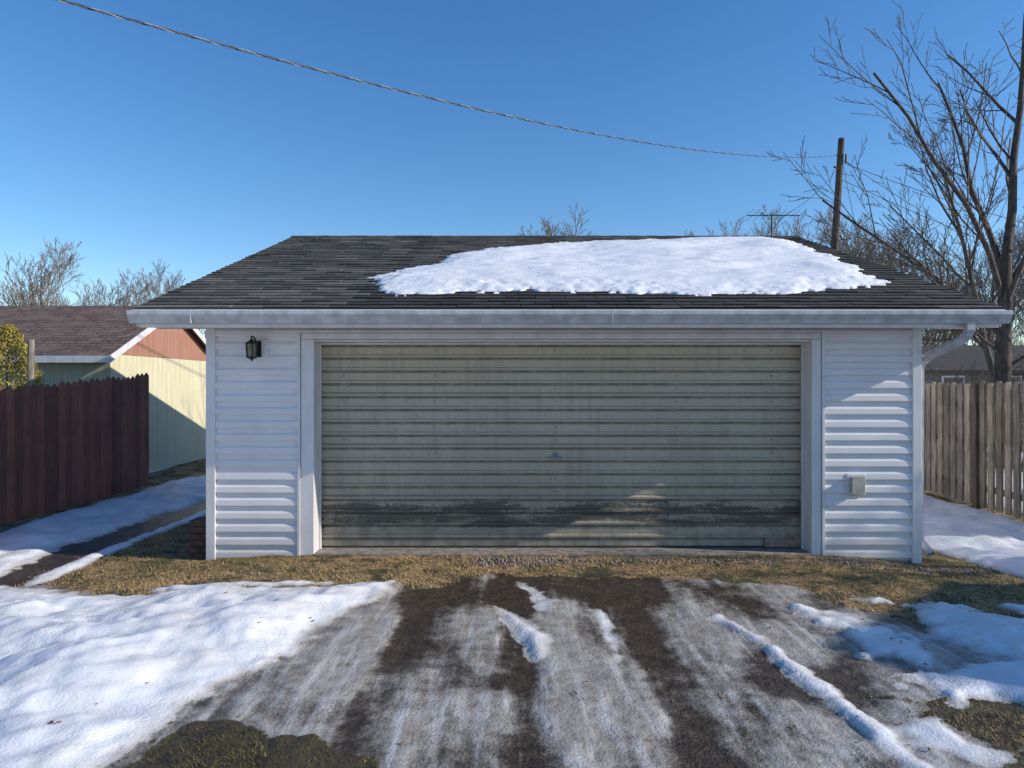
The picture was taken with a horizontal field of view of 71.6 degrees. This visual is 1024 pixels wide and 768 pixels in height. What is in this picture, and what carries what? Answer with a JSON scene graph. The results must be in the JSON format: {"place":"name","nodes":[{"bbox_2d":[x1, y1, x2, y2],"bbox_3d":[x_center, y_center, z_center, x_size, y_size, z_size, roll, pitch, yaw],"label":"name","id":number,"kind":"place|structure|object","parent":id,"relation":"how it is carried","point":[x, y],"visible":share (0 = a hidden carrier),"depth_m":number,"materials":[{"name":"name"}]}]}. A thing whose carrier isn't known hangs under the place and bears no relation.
{"place":"outdoors","nodes":[
{"label":"outdoors","id":0,"kind":"place"},
{"bbox_2d":[0,306,205,470],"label":"neighbor garage","id":1,"kind":"structure","parent":0,"point":[83,343],"depth_m":14.50,"materials":[{"name":"yellow"}]},
{"bbox_2d":[0,429,1023,767],"bbox_3d":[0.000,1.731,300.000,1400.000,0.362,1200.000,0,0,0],"label":"ground","id":2,"kind":"structure","parent":0,"point":[430,673],"depth_m":4.38,"materials":[{"name":"white snow"}]},
{"bbox_2d":[0,323,47,389],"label":"arborvitae shrub","id":3,"kind":"object","parent":2,"relation":"on","point":[8,331],"visible":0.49,"depth_m":11.14,"materials":[{"name":"green plant"}]},
{"bbox_2d":[27,339,34,386],"bbox_3d":[-7.452,0.550,10.999,0.106,2.481,0.102,0,0,-23],"label":"wooden post","id":4,"kind":"object","parent":2,"relation":"on","point":[30,360],"visible":0.41,"depth_m":10.96,"materials":[{"name":"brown wood"}]},
{"bbox_2d":[0,373,148,525],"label":"wooden privacy fence","id":5,"kind":"object","parent":2,"relation":"on","point":[63,445],"visible":1,"depth_m":9.94,"materials":[{"name":"red wood"}]},
{"bbox_2d":[189,517,205,557],"bbox_3d":[-3.192,1.589,7.325,0.195,0.402,0.210,0,0,0],"label":"brick stack","id":6,"kind":"object","parent":2,"relation":"on","point":[197,539],"visible":0.51,"depth_m":7.22,"materials":[{"name":"red brick"}]},
{"bbox_2d":[48,581,970,749],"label":"fallen leaves","id":7,"kind":"object","parent":2,"relation":"on","point":[51,721],"visible":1,"depth_m":4.09,"materials":[{"name":"brown plant"}]},
{"bbox_2d":[0,203,1023,344],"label":"distant trees","id":8,"kind":"object","parent":2,"relation":"on","point":[1018,293],"visible":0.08,"depth_m":46.29,"materials":[{"name":"brown plant"}]},
{"bbox_2d":[99,688,1023,767],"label":"grass patch","id":9,"kind":"object","parent":2,"relation":"on","point":[245,766],"visible":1,"depth_m":3.42,"materials":[{"name":"plant"}]},
{"bbox_2d":[126,235,1013,563],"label":"garage","id":10,"kind":"structure","parent":2,"relation":"on","point":[432,395],"depth_m":7.38,"materials":[{"name":"plastic"}]},
{"bbox_2d":[245,336,267,360],"bbox_3d":[-2.551,-0.351,7.053,0.140,0.252,0.243,0,0,20],"label":"wall lantern","id":11,"kind":"object","parent":10,"relation":"attached to","point":[256,348],"depth_m":7.04,"materials":[{"name":"black metal"}]},
{"bbox_2d":[322,345,800,545],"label":"door panels","id":12,"kind":"structure","parent":10,"relation":"in","point":[615,414],"depth_m":7.39,"materials":[{"name":"beige metal"}]},
{"bbox_2d":[845,474,864,495],"bbox_3d":[3.447,1.010,7.106,0.195,0.220,0.087,0,0,0],"label":"outdoor outlet box","id":13,"kind":"object","parent":10,"relation":"attached to","point":[855,484],"visible":1,"depth_m":7.06,"materials":[{"name":"beige plastic"}]},
{"bbox_2d":[470,557,998,581],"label":"gravel","id":14,"kind":"structure","parent":2,"relation":"on","point":[839,560],"depth_m":6.87,"materials":[{"name":"brown gravel"}]},
{"bbox_2d":[767,1,1023,468],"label":"bare tree","id":15,"kind":"object","parent":2,"relation":"on","point":[1005,280],"visible":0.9,"depth_m":15.01,"materials":[{"name":"brown plant"}]},
{"bbox_2d":[862,94,1023,381],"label":"bare tree","id":16,"kind":"object","parent":2,"relation":"on","point":[984,346],"visible":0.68,"depth_m":20.64,"materials":[{"name":"brown plant"}]},
{"bbox_2d":[924,380,1023,520],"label":"wooden picket fence","id":17,"kind":"object","parent":2,"relation":"on","point":[960,444],"visible":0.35,"depth_m":10.36,"materials":[{"name":"brown wood"}]},
{"bbox_2d":[924,373,1023,425],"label":"walls","id":18,"kind":"structure","parent":2,"relation":"on","point":[938,377],"depth_m":31.00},
{"bbox_2d":[922,345,1023,372],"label":"roof","id":19,"kind":"structure","parent":18,"relation":"on","point":[962,355],"depth_m":32.18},
{"bbox_2d":[941,376,1021,383],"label":"window frames","id":20,"kind":"structure","parent":18,"relation":"attached to","point":[942,378],"depth_m":30.96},
{"bbox_2d":[944,378,1020,383],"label":"windows","id":21,"kind":"structure","parent":20,"relation":"attached to","point":[946,380],"depth_m":30.95,"materials":[{"name":"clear glass"}]},
{"bbox_2d":[926,349,1023,471],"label":"leafless shrub","id":22,"kind":"object","parent":2,"relation":"on","point":[981,371],"visible":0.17,"depth_m":14.75,"materials":[{"name":"brown plant"}]},
{"bbox_2d":[0,160,1023,304],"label":"utility wires","id":23,"kind":"object","parent":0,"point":[898,205],"visible":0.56,"depth_m":25.55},
{"bbox_2d":[0,0,1023,344],"label":"sky","id":24,"kind":"structure","parent":0,"point":[138,144],"materials":[{"name":"blue"}]},
{"bbox_2d":[15,516,1023,624],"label":"dry grass","id":25,"kind":"structure","parent":0,"point":[571,566],"depth_m":6.51,"materials":[{"name":"brown plant"}]},
{"bbox_2d":[741,209,804,235],"bbox_3d":[6.270,-1.150,17.000,1.412,5.880,1.301,0,0,0],"label":"tv antenna","id":26,"kind":"object","parent":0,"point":[771,215],"visible":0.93,"depth_m":16.99,"materials":[{"name":"black metal"}]},
{"bbox_2d":[831,138,846,249],"bbox_3d":[11.354,-3.426,24.965,0.812,10.441,0.389,0,0,0],"label":"utility pole","id":27,"kind":"object","parent":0,"point":[838,184],"visible":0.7,"depth_m":24.90,"materials":[{"name":"brown wood"}]},
{"bbox_2d":[57,0,836,157],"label":"overhead service cable","id":28,"kind":"object","parent":27,"relation":"attached to","point":[172,31],"visible":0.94,"depth_m":9.49,"materials":[{"name":"rubber"}]}
]}

